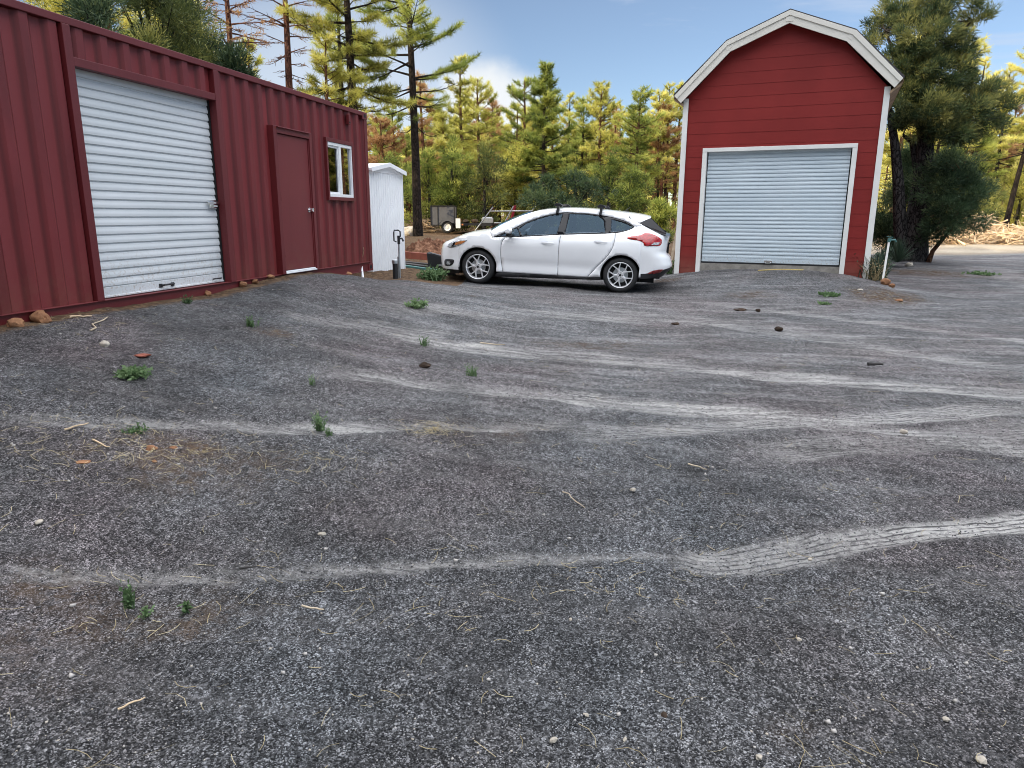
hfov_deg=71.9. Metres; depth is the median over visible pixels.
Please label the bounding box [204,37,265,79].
juniper
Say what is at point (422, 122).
dead pine
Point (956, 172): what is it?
juniper
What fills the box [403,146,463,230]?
pinyon
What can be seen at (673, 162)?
dead pine
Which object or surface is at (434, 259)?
tub
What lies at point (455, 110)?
pine tree
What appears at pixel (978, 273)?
weed
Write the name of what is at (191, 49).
juniper
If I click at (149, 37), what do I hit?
juniper
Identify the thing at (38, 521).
pebble
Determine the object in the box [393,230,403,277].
yard hydrant
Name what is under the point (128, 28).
pine tree
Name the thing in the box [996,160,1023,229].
pinyon
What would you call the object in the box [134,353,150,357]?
rock
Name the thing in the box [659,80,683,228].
pine tree
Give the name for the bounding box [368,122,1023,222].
forest
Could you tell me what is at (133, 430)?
weed
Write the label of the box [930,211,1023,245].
brush pile
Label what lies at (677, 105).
pine tree
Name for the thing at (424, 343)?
weed
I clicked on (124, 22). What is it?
pine tree
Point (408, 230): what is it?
rock
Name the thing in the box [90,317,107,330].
stick
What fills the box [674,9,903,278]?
gambrel barn
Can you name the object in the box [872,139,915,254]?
juniper
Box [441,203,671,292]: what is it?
parked car
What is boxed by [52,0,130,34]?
juniper
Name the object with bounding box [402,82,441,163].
pine tree
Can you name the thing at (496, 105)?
dead pine
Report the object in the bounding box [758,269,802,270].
rope
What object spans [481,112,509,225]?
pine tree
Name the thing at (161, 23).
juniper
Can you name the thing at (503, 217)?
undergrowth
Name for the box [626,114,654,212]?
pine tree
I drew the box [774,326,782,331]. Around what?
rock
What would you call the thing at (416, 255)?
steel beam
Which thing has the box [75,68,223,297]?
rollup door
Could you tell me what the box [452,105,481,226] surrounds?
pine tree
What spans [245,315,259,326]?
weed
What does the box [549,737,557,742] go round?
rock
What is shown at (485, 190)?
pinyon
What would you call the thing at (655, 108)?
pine tree
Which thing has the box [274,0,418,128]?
pine tree
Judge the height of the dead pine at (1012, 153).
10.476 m
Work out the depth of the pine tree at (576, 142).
43.86 m
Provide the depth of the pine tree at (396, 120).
46.17 m
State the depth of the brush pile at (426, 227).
34.69 m
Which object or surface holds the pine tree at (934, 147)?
on the ground
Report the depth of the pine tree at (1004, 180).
50.06 m
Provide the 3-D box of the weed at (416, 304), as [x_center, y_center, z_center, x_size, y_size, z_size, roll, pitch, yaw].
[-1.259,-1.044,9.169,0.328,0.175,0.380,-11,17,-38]
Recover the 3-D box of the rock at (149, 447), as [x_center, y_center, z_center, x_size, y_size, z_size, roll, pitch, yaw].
[-2.083,0.374,4.080,0.064,0.045,0.069,-10,17,-36]
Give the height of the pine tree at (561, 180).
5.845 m
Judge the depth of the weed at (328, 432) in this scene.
4.61 m
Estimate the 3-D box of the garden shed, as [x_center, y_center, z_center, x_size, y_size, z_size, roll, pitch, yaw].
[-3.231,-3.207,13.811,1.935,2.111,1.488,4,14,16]
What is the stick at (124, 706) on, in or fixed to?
on the ground
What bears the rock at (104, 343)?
on the ground
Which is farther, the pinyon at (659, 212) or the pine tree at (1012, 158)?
the pine tree at (1012, 158)
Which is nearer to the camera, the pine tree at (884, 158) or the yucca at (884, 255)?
the yucca at (884, 255)
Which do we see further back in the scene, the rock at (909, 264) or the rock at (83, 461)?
the rock at (909, 264)
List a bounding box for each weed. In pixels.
[112,364,152,380]
[116,579,137,609]
[121,422,148,433]
[137,605,154,619]
[176,600,194,616]
[180,295,192,303]
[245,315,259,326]
[308,374,314,385]
[308,409,327,431]
[321,427,332,436]
[404,297,428,308]
[416,264,449,280]
[419,335,430,346]
[461,363,478,376]
[666,260,673,273]
[817,300,831,304]
[818,290,840,296]
[961,270,1001,275]
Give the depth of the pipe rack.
32.46 m
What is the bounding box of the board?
[671,231,675,262]
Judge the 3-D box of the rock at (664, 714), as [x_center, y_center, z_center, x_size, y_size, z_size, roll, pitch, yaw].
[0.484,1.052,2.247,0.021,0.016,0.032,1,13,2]
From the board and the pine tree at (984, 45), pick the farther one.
the pine tree at (984, 45)
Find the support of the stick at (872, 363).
on the ground
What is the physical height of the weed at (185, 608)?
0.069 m
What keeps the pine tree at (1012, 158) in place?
on the ground
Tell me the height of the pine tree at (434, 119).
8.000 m
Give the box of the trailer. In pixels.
[430,205,497,232]
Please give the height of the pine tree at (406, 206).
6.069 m
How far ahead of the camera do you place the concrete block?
34.30 m
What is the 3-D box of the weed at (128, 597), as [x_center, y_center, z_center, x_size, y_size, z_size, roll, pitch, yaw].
[-1.508,0.826,2.777,0.086,0.130,0.064,9,16,33]
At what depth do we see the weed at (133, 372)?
5.02 m
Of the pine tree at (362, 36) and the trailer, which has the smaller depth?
the pine tree at (362, 36)
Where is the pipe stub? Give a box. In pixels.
[392,259,397,278]
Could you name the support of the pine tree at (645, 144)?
on the ground
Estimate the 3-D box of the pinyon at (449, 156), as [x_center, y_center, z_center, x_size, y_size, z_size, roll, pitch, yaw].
[-2.909,-10.147,36.160,2.705,5.324,3.198,0,13,0]
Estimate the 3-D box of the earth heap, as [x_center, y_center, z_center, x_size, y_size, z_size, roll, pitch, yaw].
[-2.082,-3.479,18.192,1.637,0.599,1.064,0,13,0]
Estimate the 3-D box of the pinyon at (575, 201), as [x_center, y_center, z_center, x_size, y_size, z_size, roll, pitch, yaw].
[2.922,-8.107,31.791,3.613,3.557,3.356,-8,16,-31]
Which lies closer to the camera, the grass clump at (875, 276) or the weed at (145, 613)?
the weed at (145, 613)
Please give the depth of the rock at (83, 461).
3.81 m
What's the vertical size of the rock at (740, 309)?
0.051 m
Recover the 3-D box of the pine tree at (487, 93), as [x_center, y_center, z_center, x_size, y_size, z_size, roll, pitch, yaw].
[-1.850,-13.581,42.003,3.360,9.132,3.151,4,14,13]
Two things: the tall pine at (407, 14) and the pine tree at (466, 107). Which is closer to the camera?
the tall pine at (407, 14)
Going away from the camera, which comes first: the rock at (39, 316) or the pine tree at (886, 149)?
the rock at (39, 316)
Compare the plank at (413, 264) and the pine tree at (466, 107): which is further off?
the pine tree at (466, 107)
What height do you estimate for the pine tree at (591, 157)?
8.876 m
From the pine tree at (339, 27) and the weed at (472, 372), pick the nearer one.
the weed at (472, 372)
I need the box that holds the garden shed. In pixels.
[368,163,406,271]
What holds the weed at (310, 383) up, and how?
on the ground
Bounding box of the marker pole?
[882,236,896,278]
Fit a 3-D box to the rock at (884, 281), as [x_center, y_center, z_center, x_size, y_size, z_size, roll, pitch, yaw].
[6.884,-1.880,13.023,0.174,0.145,0.267,5,14,19]
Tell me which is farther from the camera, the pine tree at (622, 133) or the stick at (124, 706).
the pine tree at (622, 133)
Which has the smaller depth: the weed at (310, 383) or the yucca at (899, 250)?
the weed at (310, 383)
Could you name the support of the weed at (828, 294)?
on the ground
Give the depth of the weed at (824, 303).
11.45 m
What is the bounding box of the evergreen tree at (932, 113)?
[859,0,1023,261]
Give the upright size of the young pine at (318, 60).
6.740 m
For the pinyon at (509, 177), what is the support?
on the ground
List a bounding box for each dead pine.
[200,0,285,81]
[240,0,316,89]
[367,116,375,162]
[367,116,411,178]
[405,68,441,224]
[476,98,505,227]
[595,104,626,209]
[641,100,681,199]
[666,126,681,224]
[969,78,1022,191]
[995,98,1023,219]
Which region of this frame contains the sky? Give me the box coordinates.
[17,0,1023,215]
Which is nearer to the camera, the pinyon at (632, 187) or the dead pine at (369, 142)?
the pinyon at (632, 187)
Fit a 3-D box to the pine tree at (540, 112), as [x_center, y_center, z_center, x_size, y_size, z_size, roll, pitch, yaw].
[1.876,-12.340,37.325,3.887,8.998,4.577,6,15,24]
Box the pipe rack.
[475,206,535,230]
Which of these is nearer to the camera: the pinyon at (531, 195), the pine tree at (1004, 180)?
the pinyon at (531, 195)
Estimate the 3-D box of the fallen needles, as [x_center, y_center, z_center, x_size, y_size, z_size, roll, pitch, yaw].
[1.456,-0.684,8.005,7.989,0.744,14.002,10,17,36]
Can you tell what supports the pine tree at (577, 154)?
on the ground
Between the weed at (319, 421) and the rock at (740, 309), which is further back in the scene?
the rock at (740, 309)
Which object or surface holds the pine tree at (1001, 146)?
on the ground
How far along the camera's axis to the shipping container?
7.24 m
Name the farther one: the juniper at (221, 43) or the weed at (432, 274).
the juniper at (221, 43)
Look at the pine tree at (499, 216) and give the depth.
48.09 m
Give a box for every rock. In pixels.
[6,318,24,327]
[29,310,51,322]
[75,460,90,463]
[99,340,109,346]
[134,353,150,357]
[146,445,157,450]
[239,281,246,286]
[404,226,412,235]
[419,362,430,367]
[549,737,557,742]
[661,711,667,717]
[733,308,746,310]
[756,754,762,759]
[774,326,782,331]
[880,278,890,284]
[899,429,907,434]
[905,262,912,266]
[975,755,987,764]
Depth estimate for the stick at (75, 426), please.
4.16 m
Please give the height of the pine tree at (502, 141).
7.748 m
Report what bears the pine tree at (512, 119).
on the ground
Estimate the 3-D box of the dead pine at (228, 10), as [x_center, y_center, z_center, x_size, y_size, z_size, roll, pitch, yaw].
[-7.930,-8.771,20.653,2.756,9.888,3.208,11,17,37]
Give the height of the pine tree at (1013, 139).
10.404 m
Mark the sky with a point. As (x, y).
(627, 44)
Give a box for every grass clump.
[852,249,895,280]
[859,255,888,280]
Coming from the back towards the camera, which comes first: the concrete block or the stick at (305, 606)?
the concrete block
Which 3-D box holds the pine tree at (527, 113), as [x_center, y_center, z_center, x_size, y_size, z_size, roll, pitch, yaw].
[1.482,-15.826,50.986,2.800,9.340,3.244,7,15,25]
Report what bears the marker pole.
on the ground
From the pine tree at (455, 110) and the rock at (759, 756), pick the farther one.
the pine tree at (455, 110)
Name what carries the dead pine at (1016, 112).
on the ground
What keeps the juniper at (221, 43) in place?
on the ground
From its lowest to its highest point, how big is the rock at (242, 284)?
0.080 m
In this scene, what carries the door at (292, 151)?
in the shipping container
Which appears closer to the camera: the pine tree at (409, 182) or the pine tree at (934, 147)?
the pine tree at (934, 147)
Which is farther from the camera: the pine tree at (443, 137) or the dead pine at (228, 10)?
the pine tree at (443, 137)
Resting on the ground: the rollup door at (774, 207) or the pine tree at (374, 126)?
the pine tree at (374, 126)
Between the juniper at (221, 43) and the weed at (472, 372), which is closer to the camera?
the weed at (472, 372)
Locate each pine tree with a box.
[108,0,140,32]
[116,16,139,36]
[238,36,265,76]
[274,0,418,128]
[311,0,365,100]
[321,70,346,101]
[368,104,410,169]
[368,113,388,156]
[371,116,404,201]
[396,134,421,223]
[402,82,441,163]
[402,137,426,224]
[421,110,473,213]
[423,109,452,227]
[433,53,498,228]
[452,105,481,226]
[455,86,479,227]
[457,74,505,228]
[468,112,507,227]
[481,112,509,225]
[491,75,557,190]
[493,119,504,221]
[494,125,514,222]
[499,101,531,199]
[502,59,584,230]
[521,97,539,168]
[527,120,546,211]
[529,104,576,226]
[556,91,580,225]
[556,153,570,197]
[557,94,605,226]
[562,126,597,189]
[563,126,588,203]
[563,132,597,205]
[567,79,631,229]
[567,131,604,227]
[583,91,625,190]
[602,127,624,205]
[604,108,646,204]
[610,84,665,212]
[610,101,627,226]
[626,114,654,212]
[626,135,670,213]
[638,88,680,206]
[650,92,673,199]
[658,81,682,204]
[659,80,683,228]
[663,140,678,203]
[880,35,937,212]
[880,131,905,201]
[882,85,934,188]
[891,133,943,175]
[907,129,963,179]
[934,23,993,222]
[935,112,1008,212]
[964,53,1003,217]
[977,123,1009,202]
[987,55,1023,228]
[987,65,1023,203]
[987,101,1023,222]
[989,46,1023,225]
[1000,129,1023,227]
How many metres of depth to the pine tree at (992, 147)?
37.55 m
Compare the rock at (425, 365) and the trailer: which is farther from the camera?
the trailer
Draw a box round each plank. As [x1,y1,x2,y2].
[405,261,427,264]
[405,262,427,267]
[405,265,436,269]
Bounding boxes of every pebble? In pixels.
[35,519,42,524]
[942,716,949,721]
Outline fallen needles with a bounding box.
[0,289,1016,767]
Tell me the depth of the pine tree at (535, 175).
44.02 m
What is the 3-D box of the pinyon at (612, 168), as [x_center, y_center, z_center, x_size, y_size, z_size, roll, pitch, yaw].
[4.946,-10.036,36.952,2.495,4.835,3.119,9,16,34]
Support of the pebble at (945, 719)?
on the ground
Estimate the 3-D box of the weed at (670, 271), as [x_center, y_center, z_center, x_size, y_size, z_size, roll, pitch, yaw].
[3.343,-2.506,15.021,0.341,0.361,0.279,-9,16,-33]
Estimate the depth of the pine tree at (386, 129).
49.42 m
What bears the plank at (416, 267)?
on the ground
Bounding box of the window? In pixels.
[323,137,355,200]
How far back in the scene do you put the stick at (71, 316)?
6.14 m
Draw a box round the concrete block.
[482,217,492,222]
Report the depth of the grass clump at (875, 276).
13.31 m
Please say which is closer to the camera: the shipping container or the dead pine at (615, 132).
the shipping container
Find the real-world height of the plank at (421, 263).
0.132 m
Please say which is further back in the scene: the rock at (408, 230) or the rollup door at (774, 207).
the rock at (408, 230)
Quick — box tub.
[427,252,441,268]
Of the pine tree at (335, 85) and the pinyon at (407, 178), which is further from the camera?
the pine tree at (335, 85)
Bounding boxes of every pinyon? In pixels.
[378,151,422,220]
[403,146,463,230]
[429,134,479,230]
[452,139,510,229]
[487,140,537,222]
[515,172,565,234]
[535,164,618,232]
[581,145,629,230]
[605,163,659,229]
[642,195,677,241]
[957,176,1009,223]
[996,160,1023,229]
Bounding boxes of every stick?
[64,423,87,429]
[69,315,91,317]
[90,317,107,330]
[118,697,144,709]
[239,565,259,569]
[301,605,323,609]
[867,362,882,365]
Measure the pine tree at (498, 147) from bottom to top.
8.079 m
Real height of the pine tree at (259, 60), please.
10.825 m
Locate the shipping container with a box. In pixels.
[0,0,372,325]
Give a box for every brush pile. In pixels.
[404,214,440,232]
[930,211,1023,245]
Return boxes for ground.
[0,216,1023,767]
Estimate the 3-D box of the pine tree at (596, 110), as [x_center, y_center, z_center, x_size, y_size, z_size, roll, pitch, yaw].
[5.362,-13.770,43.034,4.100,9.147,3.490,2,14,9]
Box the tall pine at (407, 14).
[309,0,481,236]
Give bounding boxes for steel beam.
[405,251,440,259]
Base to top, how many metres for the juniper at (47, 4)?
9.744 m
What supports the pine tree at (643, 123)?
on the ground
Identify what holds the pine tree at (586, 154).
on the ground
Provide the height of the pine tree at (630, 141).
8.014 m
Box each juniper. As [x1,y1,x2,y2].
[18,0,101,27]
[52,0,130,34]
[114,0,233,63]
[122,14,173,48]
[123,0,235,60]
[144,0,231,63]
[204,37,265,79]
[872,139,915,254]
[904,143,1001,262]
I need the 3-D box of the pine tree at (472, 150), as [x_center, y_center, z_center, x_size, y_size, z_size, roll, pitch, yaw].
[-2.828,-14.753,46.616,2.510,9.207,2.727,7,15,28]
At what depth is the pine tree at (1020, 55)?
41.87 m
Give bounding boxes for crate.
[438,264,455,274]
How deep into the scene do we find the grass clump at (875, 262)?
13.45 m
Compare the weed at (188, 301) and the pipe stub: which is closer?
the weed at (188, 301)
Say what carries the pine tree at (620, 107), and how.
on the ground
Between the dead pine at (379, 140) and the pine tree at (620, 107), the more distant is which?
the pine tree at (620, 107)
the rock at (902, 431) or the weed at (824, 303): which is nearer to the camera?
the rock at (902, 431)
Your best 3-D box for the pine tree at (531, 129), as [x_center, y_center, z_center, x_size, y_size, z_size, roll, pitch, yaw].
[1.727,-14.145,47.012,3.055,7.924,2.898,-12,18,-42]
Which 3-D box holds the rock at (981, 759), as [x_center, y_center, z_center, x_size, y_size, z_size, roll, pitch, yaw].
[1.371,1.099,2.067,0.029,0.019,0.034,2,14,7]
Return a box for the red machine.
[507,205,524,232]
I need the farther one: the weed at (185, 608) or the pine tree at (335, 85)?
the pine tree at (335, 85)
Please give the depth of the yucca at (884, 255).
16.18 m
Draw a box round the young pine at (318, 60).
[295,29,373,123]
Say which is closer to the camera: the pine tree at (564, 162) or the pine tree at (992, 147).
the pine tree at (992, 147)
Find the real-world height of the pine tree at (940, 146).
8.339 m
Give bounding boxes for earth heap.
[405,237,445,253]
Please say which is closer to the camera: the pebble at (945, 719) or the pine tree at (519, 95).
the pebble at (945, 719)
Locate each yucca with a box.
[872,247,898,264]
[879,237,916,261]
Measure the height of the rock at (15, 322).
0.109 m
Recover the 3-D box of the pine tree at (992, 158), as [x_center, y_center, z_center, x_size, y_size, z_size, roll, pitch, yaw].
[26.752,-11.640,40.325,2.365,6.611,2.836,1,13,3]
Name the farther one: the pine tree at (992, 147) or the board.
the pine tree at (992, 147)
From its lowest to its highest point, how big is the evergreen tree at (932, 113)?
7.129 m
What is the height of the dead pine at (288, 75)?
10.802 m
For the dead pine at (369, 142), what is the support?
on the ground
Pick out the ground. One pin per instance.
(942, 292)
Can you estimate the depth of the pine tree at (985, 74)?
46.28 m
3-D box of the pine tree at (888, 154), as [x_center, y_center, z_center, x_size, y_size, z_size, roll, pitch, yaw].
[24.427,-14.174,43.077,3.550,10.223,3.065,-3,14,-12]
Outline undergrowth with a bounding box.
[404,199,1020,228]
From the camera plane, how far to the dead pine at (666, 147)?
43.57 m
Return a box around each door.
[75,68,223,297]
[277,134,313,269]
[701,148,850,266]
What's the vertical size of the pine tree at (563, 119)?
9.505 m
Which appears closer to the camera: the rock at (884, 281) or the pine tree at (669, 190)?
the rock at (884, 281)
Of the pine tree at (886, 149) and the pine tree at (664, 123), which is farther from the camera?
the pine tree at (664, 123)
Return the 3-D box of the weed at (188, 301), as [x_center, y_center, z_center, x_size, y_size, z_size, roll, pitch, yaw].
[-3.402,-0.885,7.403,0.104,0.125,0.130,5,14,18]
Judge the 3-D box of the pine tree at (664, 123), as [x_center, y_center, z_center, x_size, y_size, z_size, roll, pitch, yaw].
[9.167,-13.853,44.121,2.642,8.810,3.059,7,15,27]
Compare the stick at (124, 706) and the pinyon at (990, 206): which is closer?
the stick at (124, 706)

